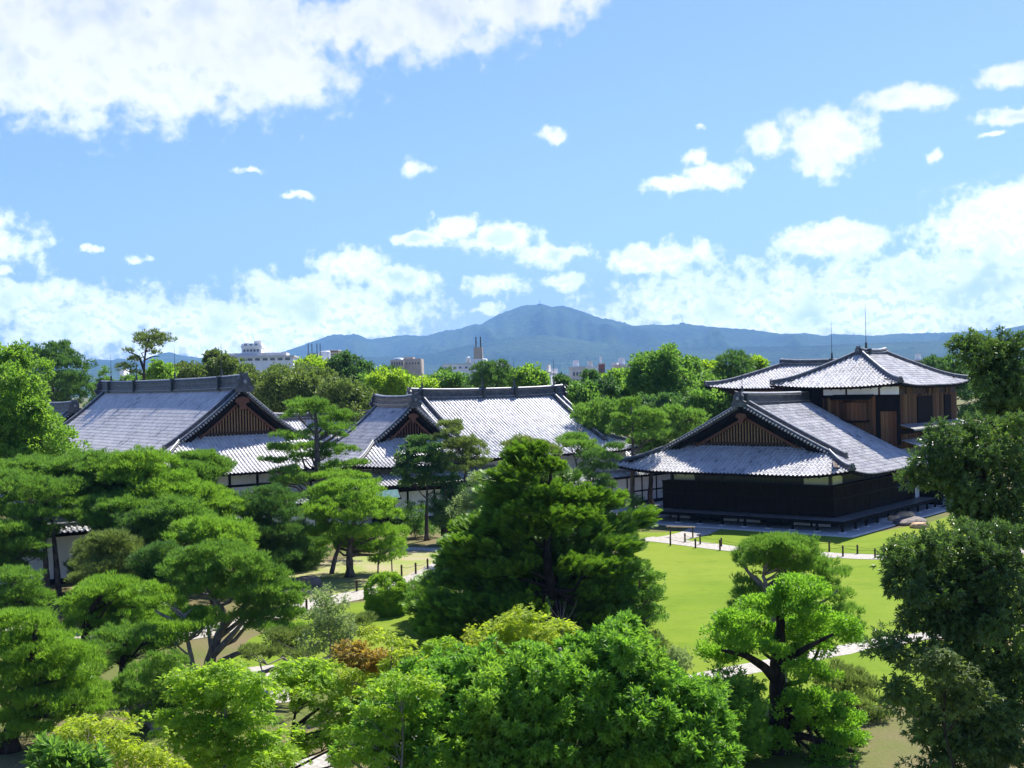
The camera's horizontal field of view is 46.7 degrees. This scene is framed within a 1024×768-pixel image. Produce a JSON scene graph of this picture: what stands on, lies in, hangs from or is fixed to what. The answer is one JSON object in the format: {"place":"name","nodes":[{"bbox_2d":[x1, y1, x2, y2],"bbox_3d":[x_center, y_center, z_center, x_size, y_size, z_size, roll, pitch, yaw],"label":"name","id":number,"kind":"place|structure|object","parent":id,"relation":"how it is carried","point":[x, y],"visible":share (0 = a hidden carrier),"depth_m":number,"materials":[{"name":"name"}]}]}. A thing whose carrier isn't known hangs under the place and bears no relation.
{"place":"outdoors","nodes":[
{"label":"outdoors","id":0,"kind":"place"},
{"bbox_2d":[5,554,439,640],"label":"path","id":1,"kind":"structure","parent":0,"point":[355,595],"depth_m":67.70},
{"bbox_2d":[54,568,176,641],"bbox_3d":[-18.617,10.640,56.309,6.406,3.551,6.008,-1,0,0],"label":"pine tree","id":2,"kind":"object","parent":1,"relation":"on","point":[98,600],"visible":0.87,"depth_m":55.67,"materials":[{"name":"green plant"}]},
{"bbox_2d":[228,341,298,371],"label":"office building","id":3,"kind":"structure","parent":0,"point":[254,354],"depth_m":621.21,"materials":[{"name":"concrete"}]},
{"bbox_2d":[280,551,436,604],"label":"lawn far bank","id":4,"kind":"structure","parent":0,"point":[364,568],"depth_m":77.61,"materials":[{"name":"green plant"}]},
{"bbox_2d":[231,481,317,577],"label":"pine tree","id":5,"kind":"object","parent":4,"relation":"on","point":[267,500],"visible":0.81,"depth_m":71.61,"materials":[{"name":"green plant"}]},
{"bbox_2d":[266,530,332,571],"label":"pine tree","id":6,"kind":"object","parent":4,"relation":"on","point":[312,558],"visible":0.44,"depth_m":77.97,"materials":[{"name":"green plant"}]},
{"bbox_2d":[297,474,412,576],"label":"pine tree","id":7,"kind":"object","parent":4,"relation":"on","point":[326,500],"visible":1,"depth_m":74.33,"materials":[{"name":"green plant"}]},
{"bbox_2d":[442,337,487,378],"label":"broadcast building","id":8,"kind":"structure","parent":0,"point":[478,356],"depth_m":506.00,"materials":[{"name":"concrete"}]},
{"bbox_2d":[0,390,1023,767],"bbox_3d":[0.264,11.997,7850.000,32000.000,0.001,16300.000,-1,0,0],"label":"ground","id":9,"kind":"structure","parent":0,"point":[888,744],"depth_m":41.66,"materials":[{"name":"plant"}]},
{"bbox_2d":[0,518,51,584],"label":"pine tree","id":10,"kind":"object","parent":9,"relation":"on","point":[20,540],"visible":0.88,"depth_m":65.33,"materials":[{"name":"green plant"}]},
{"bbox_2d":[0,563,60,629],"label":"pine tree","id":11,"kind":"object","parent":9,"relation":"on","point":[28,590],"visible":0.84,"depth_m":56.78,"materials":[{"name":"green plant"}]},
{"bbox_2d":[0,453,74,502],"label":"pine tree","id":12,"kind":"object","parent":9,"relation":"on","point":[34,461],"visible":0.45,"depth_m":72.87,"materials":[{"name":"green plant"}]},
{"bbox_2d":[0,466,91,603],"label":"pine tree","id":13,"kind":"object","parent":9,"relation":"on","point":[46,490],"visible":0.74,"depth_m":67.55,"materials":[{"name":"green plant"}]},
{"bbox_2d":[0,338,93,502],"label":"broadleaf tree","id":14,"kind":"object","parent":9,"relation":"on","point":[34,424],"visible":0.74,"depth_m":81.82,"materials":[{"name":"green plant"}]},
{"bbox_2d":[13,338,98,403],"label":"broadleaf tree","id":15,"kind":"object","parent":9,"relation":"on","point":[67,383],"visible":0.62,"depth_m":162.75,"materials":[{"name":"green plant"}]},
{"bbox_2d":[0,605,119,754],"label":"pine tree","id":16,"kind":"object","parent":9,"relation":"on","point":[55,682],"visible":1,"depth_m":39.54,"materials":[{"name":"green plant"}]},
{"bbox_2d":[20,730,115,767],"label":"broadleaf plant","id":17,"kind":"object","parent":9,"relation":"on","point":[53,751],"visible":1,"depth_m":21.88,"materials":[{"name":"green plant"}]},
{"bbox_2d":[23,447,153,542],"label":"pine tree","id":18,"kind":"object","parent":9,"relation":"on","point":[87,465],"visible":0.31,"depth_m":71.09,"materials":[{"name":"green plant"}]},
{"bbox_2d":[63,527,145,583],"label":"pine tree","id":19,"kind":"object","parent":9,"relation":"on","point":[103,551],"visible":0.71,"depth_m":61.28,"materials":[{"name":"green plant"}]},
{"bbox_2d":[58,486,155,530],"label":"pine tree","id":20,"kind":"object","parent":9,"relation":"on","point":[91,511],"visible":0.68,"depth_m":67.52,"materials":[{"name":"green plant"}]},
{"bbox_2d":[49,710,190,767],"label":"maple tree","id":21,"kind":"object","parent":9,"relation":"on","point":[72,728],"visible":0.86,"depth_m":24.84,"materials":[{"name":"green plant"}]},
{"bbox_2d":[0,517,240,589],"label":"plaster wall","id":22,"kind":"structure","parent":9,"relation":"on","point":[64,539],"depth_m":74.95,"materials":[{"name":"white"}]},
{"bbox_2d":[86,617,180,687],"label":"pine tree","id":23,"kind":"object","parent":9,"relation":"on","point":[126,636],"visible":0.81,"depth_m":47.85,"materials":[{"name":"green plant"}]},
{"bbox_2d":[88,507,181,559],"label":"pine tree","id":24,"kind":"object","parent":9,"relation":"on","point":[125,519],"visible":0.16,"depth_m":66.20,"materials":[{"name":"green plant"}]},
{"bbox_2d":[114,328,177,379],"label":"pine tree","id":25,"kind":"object","parent":9,"relation":"on","point":[158,338],"visible":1,"depth_m":133.87,"materials":[{"name":"green plant"}]},
{"bbox_2d":[106,647,190,731],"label":"pine tree","id":26,"kind":"object","parent":9,"relation":"on","point":[133,689],"visible":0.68,"depth_m":41.63,"materials":[{"name":"green plant"}]},
{"bbox_2d":[95,443,209,500],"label":"pine tree","id":27,"kind":"object","parent":9,"relation":"on","point":[157,477],"visible":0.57,"depth_m":69.86,"materials":[{"name":"green plant"}]},
{"bbox_2d":[123,538,185,585],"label":"pine tree","id":28,"kind":"object","parent":9,"relation":"on","point":[151,555],"visible":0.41,"depth_m":59.12,"materials":[{"name":"green plant"}]},
{"bbox_2d":[141,358,178,379],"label":"broadleaf tree","id":29,"kind":"object","parent":9,"relation":"on","point":[158,370],"visible":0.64,"depth_m":139.44,"materials":[{"name":"green plant"}]},
{"bbox_2d":[128,492,222,597],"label":"pine tree","id":30,"kind":"object","parent":9,"relation":"on","point":[165,510],"visible":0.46,"depth_m":65.91,"materials":[{"name":"green plant"}]},
{"bbox_2d":[133,578,231,669],"bbox_3d":[-13.098,9.944,47.106,3.857,4.694,3.271,-1,0,0],"label":"pine tree","id":31,"kind":"object","parent":9,"relation":"on","point":[201,617],"visible":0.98,"depth_m":46.67,"materials":[{"name":"green plant"}]},
{"bbox_2d":[57,351,323,506],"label":"great hall","id":32,"kind":"structure","parent":9,"relation":"on","point":[231,416],"depth_m":108.51,"materials":[{"name":"tile"}]},
{"bbox_2d":[164,447,238,483],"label":"pine tree","id":33,"kind":"object","parent":9,"relation":"on","point":[211,465],"visible":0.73,"depth_m":75.41,"materials":[{"name":"green plant"}]},
{"bbox_2d":[173,347,246,378],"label":"broadleaf tree","id":34,"kind":"object","parent":9,"relation":"on","point":[209,365],"visible":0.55,"depth_m":145.60,"materials":[{"name":"green plant"}]},
{"bbox_2d":[159,511,261,610],"bbox_3d":[-15.778,9.571,63.181,5.648,5.652,5.080,-1,0,0],"label":"pine tree","id":35,"kind":"object","parent":9,"relation":"on","point":[197,529],"visible":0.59,"depth_m":62.02,"materials":[{"name":"green plant"}]},
{"bbox_2d":[183,477,253,517],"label":"pine tree","id":36,"kind":"object","parent":9,"relation":"on","point":[220,499],"visible":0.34,"depth_m":71.63,"materials":[{"name":"green plant"}]},
{"bbox_2d":[135,658,313,767],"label":"maple tree","id":37,"kind":"object","parent":9,"relation":"on","point":[206,746],"visible":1,"depth_m":27.26,"materials":[{"name":"green plant"}]},
{"bbox_2d":[155,537,311,680],"bbox_3d":[-11.569,9.260,49.241,6.862,6.004,4.862,-1,0,0],"label":"pine tree","id":38,"kind":"object","parent":9,"relation":"on","point":[207,566],"visible":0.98,"depth_m":48.32,"materials":[{"name":"green plant"}]},
{"bbox_2d":[253,363,338,412],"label":"broadleaf tree","id":39,"kind":"object","parent":9,"relation":"on","point":[276,390],"visible":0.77,"depth_m":136.17,"materials":[{"name":"green plant"}]},
{"bbox_2d":[237,609,379,701],"bbox_3d":[-7.757,10.445,45.036,5.660,3.772,4.056,-1,0,0],"label":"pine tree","id":40,"kind":"object","parent":9,"relation":"on","point":[280,638],"visible":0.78,"depth_m":44.66,"materials":[{"name":"green plant"}]},
{"bbox_2d":[256,394,371,547],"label":"pine tree","id":41,"kind":"object","parent":9,"relation":"on","point":[330,418],"visible":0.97,"depth_m":88.00,"materials":[{"name":"green plant"}]},
{"bbox_2d":[264,655,365,767],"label":"maple tree","id":42,"kind":"object","parent":9,"relation":"on","point":[301,682],"visible":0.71,"depth_m":30.83,"materials":[{"name":"green plant"}]},
{"bbox_2d":[275,409,370,441],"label":"gate hall","id":43,"kind":"structure","parent":9,"relation":"on","point":[296,423],"depth_m":125.78,"materials":[{"name":"tile"}]},
{"bbox_2d":[294,582,357,723],"bbox_3d":[-6.428,9.535,41.217,1.829,5.230,2.076,-1,0,-38],"label":"sapling","id":44,"kind":"object","parent":9,"relation":"on","point":[329,618],"visible":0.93,"depth_m":40.93,"materials":[{"name":"green plant"}]},
{"bbox_2d":[309,371,377,425],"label":"broadleaf tree","id":45,"kind":"object","parent":9,"relation":"on","point":[345,392],"visible":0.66,"depth_m":128.46,"materials":[{"name":"green plant"}]},
{"bbox_2d":[227,602,460,691],"bbox_3d":[-7.295,12.151,57.087,10.666,0.001,20.854,-1,0,0],"label":"lawn corner","id":46,"kind":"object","parent":9,"relation":"on","point":[400,625],"visible":0.12,"depth_m":56.87,"materials":[{"name":"green plant"}]},
{"bbox_2d":[363,571,410,615],"bbox_3d":[-6.569,11.086,62.500,2.652,2.467,2.523,-1,0,0],"label":"clipped azalea","id":47,"kind":"object","parent":46,"relation":"on","point":[382,599],"visible":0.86,"depth_m":61.87,"materials":[{"name":"green plant"}]},
{"bbox_2d":[310,465,387,556],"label":"pine tree","id":48,"kind":"object","parent":9,"relation":"on","point":[338,472],"visible":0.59,"depth_m":83.43,"materials":[{"name":"green plant"}]},
{"bbox_2d":[326,349,376,381],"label":"broadleaf tree","id":49,"kind":"object","parent":9,"relation":"on","point":[343,362],"visible":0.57,"depth_m":158.79,"materials":[{"name":"green plant"}]},
{"bbox_2d":[330,637,395,767],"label":"maple tree","id":50,"kind":"object","parent":9,"relation":"on","point":[368,660],"visible":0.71,"depth_m":31.97,"materials":[{"name":"orange plant"}]},
{"bbox_2d":[329,624,428,705],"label":"maple tree","id":51,"kind":"object","parent":9,"relation":"on","point":[353,675],"visible":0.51,"depth_m":30.91,"materials":[{"name":"green plant"}]},
{"bbox_2d":[324,667,445,767],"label":"maple tree","id":52,"kind":"object","parent":9,"relation":"on","point":[391,716],"visible":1,"depth_m":24.55,"materials":[{"name":"green plant"}]},
{"bbox_2d":[364,364,421,394],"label":"broadleaf tree","id":53,"kind":"object","parent":9,"relation":"on","point":[398,381],"visible":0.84,"depth_m":144.22,"materials":[{"name":"green plant"}]},
{"bbox_2d":[321,392,506,485],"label":"wing","id":54,"kind":"structure","parent":9,"relation":"on","point":[386,424],"depth_m":106.12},
{"bbox_2d":[389,499,440,538],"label":"shrub","id":55,"kind":"object","parent":9,"relation":"on","point":[417,524],"visible":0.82,"depth_m":93.27,"materials":[{"name":"green plant"}]},
{"bbox_2d":[335,464,496,525],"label":"white corridor","id":56,"kind":"object","parent":9,"relation":"on","point":[413,494],"visible":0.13,"depth_m":101.65,"materials":[{"name":"paint"}]},
{"bbox_2d":[390,434,462,540],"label":"tree","id":57,"kind":"object","parent":9,"relation":"on","point":[406,464],"visible":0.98,"depth_m":91.64,"materials":[{"name":"green plant"}]},
{"bbox_2d":[412,635,460,658],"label":"maple tree","id":58,"kind":"object","parent":9,"relation":"on","point":[443,642],"visible":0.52,"depth_m":33.98,"materials":[{"name":"green plant"}]},
{"bbox_2d":[418,482,471,532],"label":"broadleaf tree","id":59,"kind":"object","parent":9,"relation":"on","point":[438,510],"visible":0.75,"depth_m":89.01,"materials":[{"name":"green plant"}]},
{"bbox_2d":[429,369,474,387],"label":"broadleaf tree","id":60,"kind":"object","parent":9,"relation":"on","point":[447,379],"visible":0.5,"depth_m":152.10,"materials":[{"name":"green plant"}]},
{"bbox_2d":[430,417,493,515],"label":"pine tree","id":61,"kind":"object","parent":9,"relation":"on","point":[468,450],"visible":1,"depth_m":90.92,"materials":[{"name":"green plant"}]},
{"bbox_2d":[445,470,486,518],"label":"broadleaf tree","id":62,"kind":"object","parent":9,"relation":"on","point":[466,503],"visible":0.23,"depth_m":80.11,"materials":[{"name":"green plant"}]},
{"bbox_2d":[461,359,499,387],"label":"pine tree","id":63,"kind":"object","parent":9,"relation":"on","point":[480,374],"visible":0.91,"depth_m":145.28,"materials":[{"name":"green plant"}]},
{"bbox_2d":[483,358,518,387],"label":"pine tree","id":64,"kind":"object","parent":9,"relation":"on","point":[504,378],"visible":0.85,"depth_m":146.64,"materials":[{"name":"green plant"}]},
{"bbox_2d":[459,602,580,664],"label":"maple tree","id":65,"kind":"object","parent":9,"relation":"on","point":[513,630],"visible":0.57,"depth_m":33.81,"materials":[{"name":"green plant"}]},
{"bbox_2d":[502,361,550,386],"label":"broadleaf tree","id":66,"kind":"object","parent":9,"relation":"on","point":[526,375],"visible":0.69,"depth_m":148.70,"materials":[{"name":"green plant"}]},
{"bbox_2d":[406,358,650,480],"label":"hall","id":67,"kind":"structure","parent":9,"relation":"on","point":[494,417],"depth_m":115.35,"materials":[{"name":"tile"}]},
{"bbox_2d":[401,438,667,652],"bbox_3d":[1.047,7.795,56.650,13.042,10.790,11.530,-1,0,0],"label":"yew tree","id":68,"kind":"object","parent":9,"relation":"on","point":[511,543],"visible":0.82,"depth_m":54.57,"materials":[{"name":"green plant"}]},
{"bbox_2d":[326,607,749,767],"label":"laurel tree","id":69,"kind":"object","parent":9,"relation":"on","point":[529,703],"visible":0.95,"depth_m":25.17,"materials":[{"name":"green plant"}]},
{"bbox_2d":[554,430,607,485],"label":"pine tree","id":70,"kind":"object","parent":9,"relation":"on","point":[578,439],"visible":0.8,"depth_m":94.97,"materials":[{"name":"green plant"}]},
{"bbox_2d":[564,376,605,416],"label":"broadleaf tree","id":71,"kind":"object","parent":9,"relation":"on","point":[588,391],"visible":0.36,"depth_m":127.38,"materials":[{"name":"green plant"}]},
{"bbox_2d":[567,394,627,434],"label":"pine tree","id":72,"kind":"object","parent":9,"relation":"on","point":[585,412],"visible":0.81,"depth_m":116.77,"materials":[{"name":"green plant"}]},
{"bbox_2d":[574,440,625,489],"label":"pine tree","id":73,"kind":"object","parent":9,"relation":"on","point":[588,471],"visible":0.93,"depth_m":92.80,"materials":[{"name":"green plant"}]},
{"bbox_2d":[584,374,621,408],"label":"broadleaf tree","id":74,"kind":"object","parent":9,"relation":"on","point":[610,386],"visible":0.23,"depth_m":129.06,"materials":[{"name":"green plant"}]},
{"bbox_2d":[605,395,672,510],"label":"pine tree","id":75,"kind":"object","parent":9,"relation":"on","point":[648,416],"visible":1,"depth_m":102.81,"materials":[{"name":"green plant"}]},
{"bbox_2d":[624,419,673,505],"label":"pine tree","id":76,"kind":"object","parent":9,"relation":"on","point":[653,444],"visible":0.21,"depth_m":113.66,"materials":[{"name":"green plant"}]},
{"bbox_2d":[620,342,701,396],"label":"broadleaf tree","id":77,"kind":"object","parent":9,"relation":"on","point":[662,369],"visible":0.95,"depth_m":129.97,"materials":[{"name":"green plant"}]},
{"bbox_2d":[645,402,712,442],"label":"pine tree","id":78,"kind":"object","parent":9,"relation":"on","point":[679,416],"visible":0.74,"depth_m":110.79,"materials":[{"name":"green plant"}]},
{"bbox_2d":[667,645,694,672],"bbox_3d":[5.666,10.518,41.993,1.744,2.748,1.752,-1,0,0],"label":"shrub","id":79,"kind":"object","parent":9,"relation":"on","point":[681,655],"visible":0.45,"depth_m":41.80,"materials":[{"name":"green plant"}]},
{"bbox_2d":[632,660,733,699],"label":"broadleaf tree","id":80,"kind":"object","parent":9,"relation":"on","point":[716,680],"visible":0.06,"depth_m":33.85,"materials":[{"name":"green plant"}]},
{"bbox_2d":[710,348,750,378],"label":"pine tree","id":81,"kind":"object","parent":9,"relation":"on","point":[729,369],"visible":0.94,"depth_m":137.50,"materials":[{"name":"green plant"}]},
{"bbox_2d":[705,663,777,763],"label":"broadleaf tree","id":82,"kind":"object","parent":9,"relation":"on","point":[748,703],"visible":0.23,"depth_m":35.75,"materials":[{"name":"green plant"}]},
{"bbox_2d":[693,571,873,767],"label":"layered tree","id":83,"kind":"object","parent":9,"relation":"on","point":[739,636],"visible":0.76,"depth_m":37.23,"materials":[{"name":"green plant"}]},
{"bbox_2d":[639,503,1023,553],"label":"lawn strip","id":84,"kind":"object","parent":9,"relation":"on","point":[872,541],"visible":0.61,"depth_m":88.58,"materials":[{"name":"green plant"}]},
{"bbox_2d":[796,657,895,724],"bbox_3d":[11.840,11.340,41.064,3.428,3.940,3.488,-1,0,37],"label":"shrub","id":85,"kind":"object","parent":9,"relation":"on","point":[861,681],"visible":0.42,"depth_m":40.81,"materials":[{"name":"green plant"}]},
{"bbox_2d":[856,512,1023,767],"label":"oak tree","id":86,"kind":"object","parent":9,"relation":"on","point":[959,601],"visible":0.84,"depth_m":23.24,"materials":[{"name":"green plant"}]},
{"bbox_2d":[905,644,1006,767],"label":"maple tree","id":87,"kind":"object","parent":9,"relation":"on","point":[958,703],"visible":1,"depth_m":21.52,"materials":[{"name":"green plant"}]},
{"bbox_2d":[891,410,1023,766],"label":"oak tree","id":88,"kind":"object","parent":9,"relation":"on","point":[978,457],"visible":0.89,"depth_m":26.75,"materials":[{"name":"green plant"}]},
{"bbox_2d":[934,352,988,472],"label":"pine tree","id":89,"kind":"object","parent":9,"relation":"on","point":[965,395],"visible":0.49,"depth_m":139.95,"materials":[{"name":"green plant"}]},
{"bbox_2d":[942,325,1023,608],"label":"oak tree","id":90,"kind":"object","parent":9,"relation":"on","point":[997,376],"visible":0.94,"depth_m":32.73,"materials":[{"name":"green plant"}]},
{"bbox_2d":[0,0,1023,361],"label":"sky","id":91,"kind":"structure","parent":0,"point":[284,175],"materials":[{"name":"blue"}]},
{"bbox_2d":[29,335,1023,396],"bbox_3d":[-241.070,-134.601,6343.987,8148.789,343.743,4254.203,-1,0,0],"label":"foothills","id":92,"kind":"structure","parent":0,"point":[544,350],"depth_m":6681.48,"materials":[{"name":"blue"}]},
{"bbox_2d":[33,304,1023,373],"bbox_3d":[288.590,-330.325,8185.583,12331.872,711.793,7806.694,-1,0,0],"label":"mountain","id":93,"kind":"structure","parent":0,"point":[562,321],"depth_m":8907.98,"materials":[{"name":"blue"}]},
{"bbox_2d":[295,625,1014,767],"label":"path","id":94,"kind":"structure","parent":0,"point":[319,762],"depth_m":49.64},
{"bbox_2d":[704,329,836,404],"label":"hall","id":95,"kind":"structure","parent":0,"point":[757,381],"depth_m":122.44,"materials":[{"name":"tile"}]},
{"bbox_2d":[550,541,1023,682],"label":"lawn","id":96,"kind":"structure","parent":0,"point":[698,582],"depth_m":67.00,"materials":[{"name":"green plant"}]},
{"bbox_2d":[604,559,669,625],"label":"broadleaf tree","id":97,"kind":"object","parent":96,"relation":"on","point":[646,606],"visible":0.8,"depth_m":53.74,"materials":[{"name":"green plant"}]},
{"bbox_2d":[610,498,977,535],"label":"forecourt gravel","id":98,"kind":"structure","parent":0,"point":[834,530],"depth_m":96.80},
{"bbox_2d":[573,469,668,504],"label":"plaster wall","id":99,"kind":"structure","parent":98,"relation":"on","point":[622,477],"depth_m":115.68,"materials":[{"name":"white"}]},
{"bbox_2d":[634,391,689,416],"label":"broadleaf tree","id":100,"kind":"object","parent":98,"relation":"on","point":[653,401],"visible":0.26,"depth_m":120.74,"materials":[{"name":"green plant"}]},
{"bbox_2d":[685,386,732,425],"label":"broadleaf tree","id":101,"kind":"object","parent":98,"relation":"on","point":[714,403],"visible":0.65,"depth_m":121.02,"materials":[{"name":"green plant"}]},
{"bbox_2d":[609,355,999,533],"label":"single storey hall","id":102,"kind":"structure","parent":98,"relation":"on","point":[795,458],"depth_m":97.84,"materials":[{"name":"tile"}]},
{"bbox_2d":[641,527,1023,558],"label":"path","id":103,"kind":"structure","parent":0,"point":[706,545],"depth_m":87.44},
{"bbox_2d":[719,640,1019,704],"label":"lawn","id":104,"kind":"structure","parent":0,"point":[878,667],"depth_m":48.19,"materials":[{"name":"green plant"}]},
{"bbox_2d":[726,530,868,681],"bbox_3d":[10.885,8.574,44.827,5.782,6.377,4.206,-1,0,0],"label":"pine tree","id":105,"kind":"object","parent":104,"relation":"on","point":[779,552],"visible":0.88,"depth_m":44.47,"materials":[{"name":"green plant"}]},
{"bbox_2d":[769,313,976,478],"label":"two storey hall","id":106,"kind":"structure","parent":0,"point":[887,396],"depth_m":106.06,"materials":[{"name":"tile"}]},
{"bbox_2d":[917,395,932,422],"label":"window","id":107,"kind":"structure","parent":106,"relation":"in","point":[924,403],"depth_m":106.92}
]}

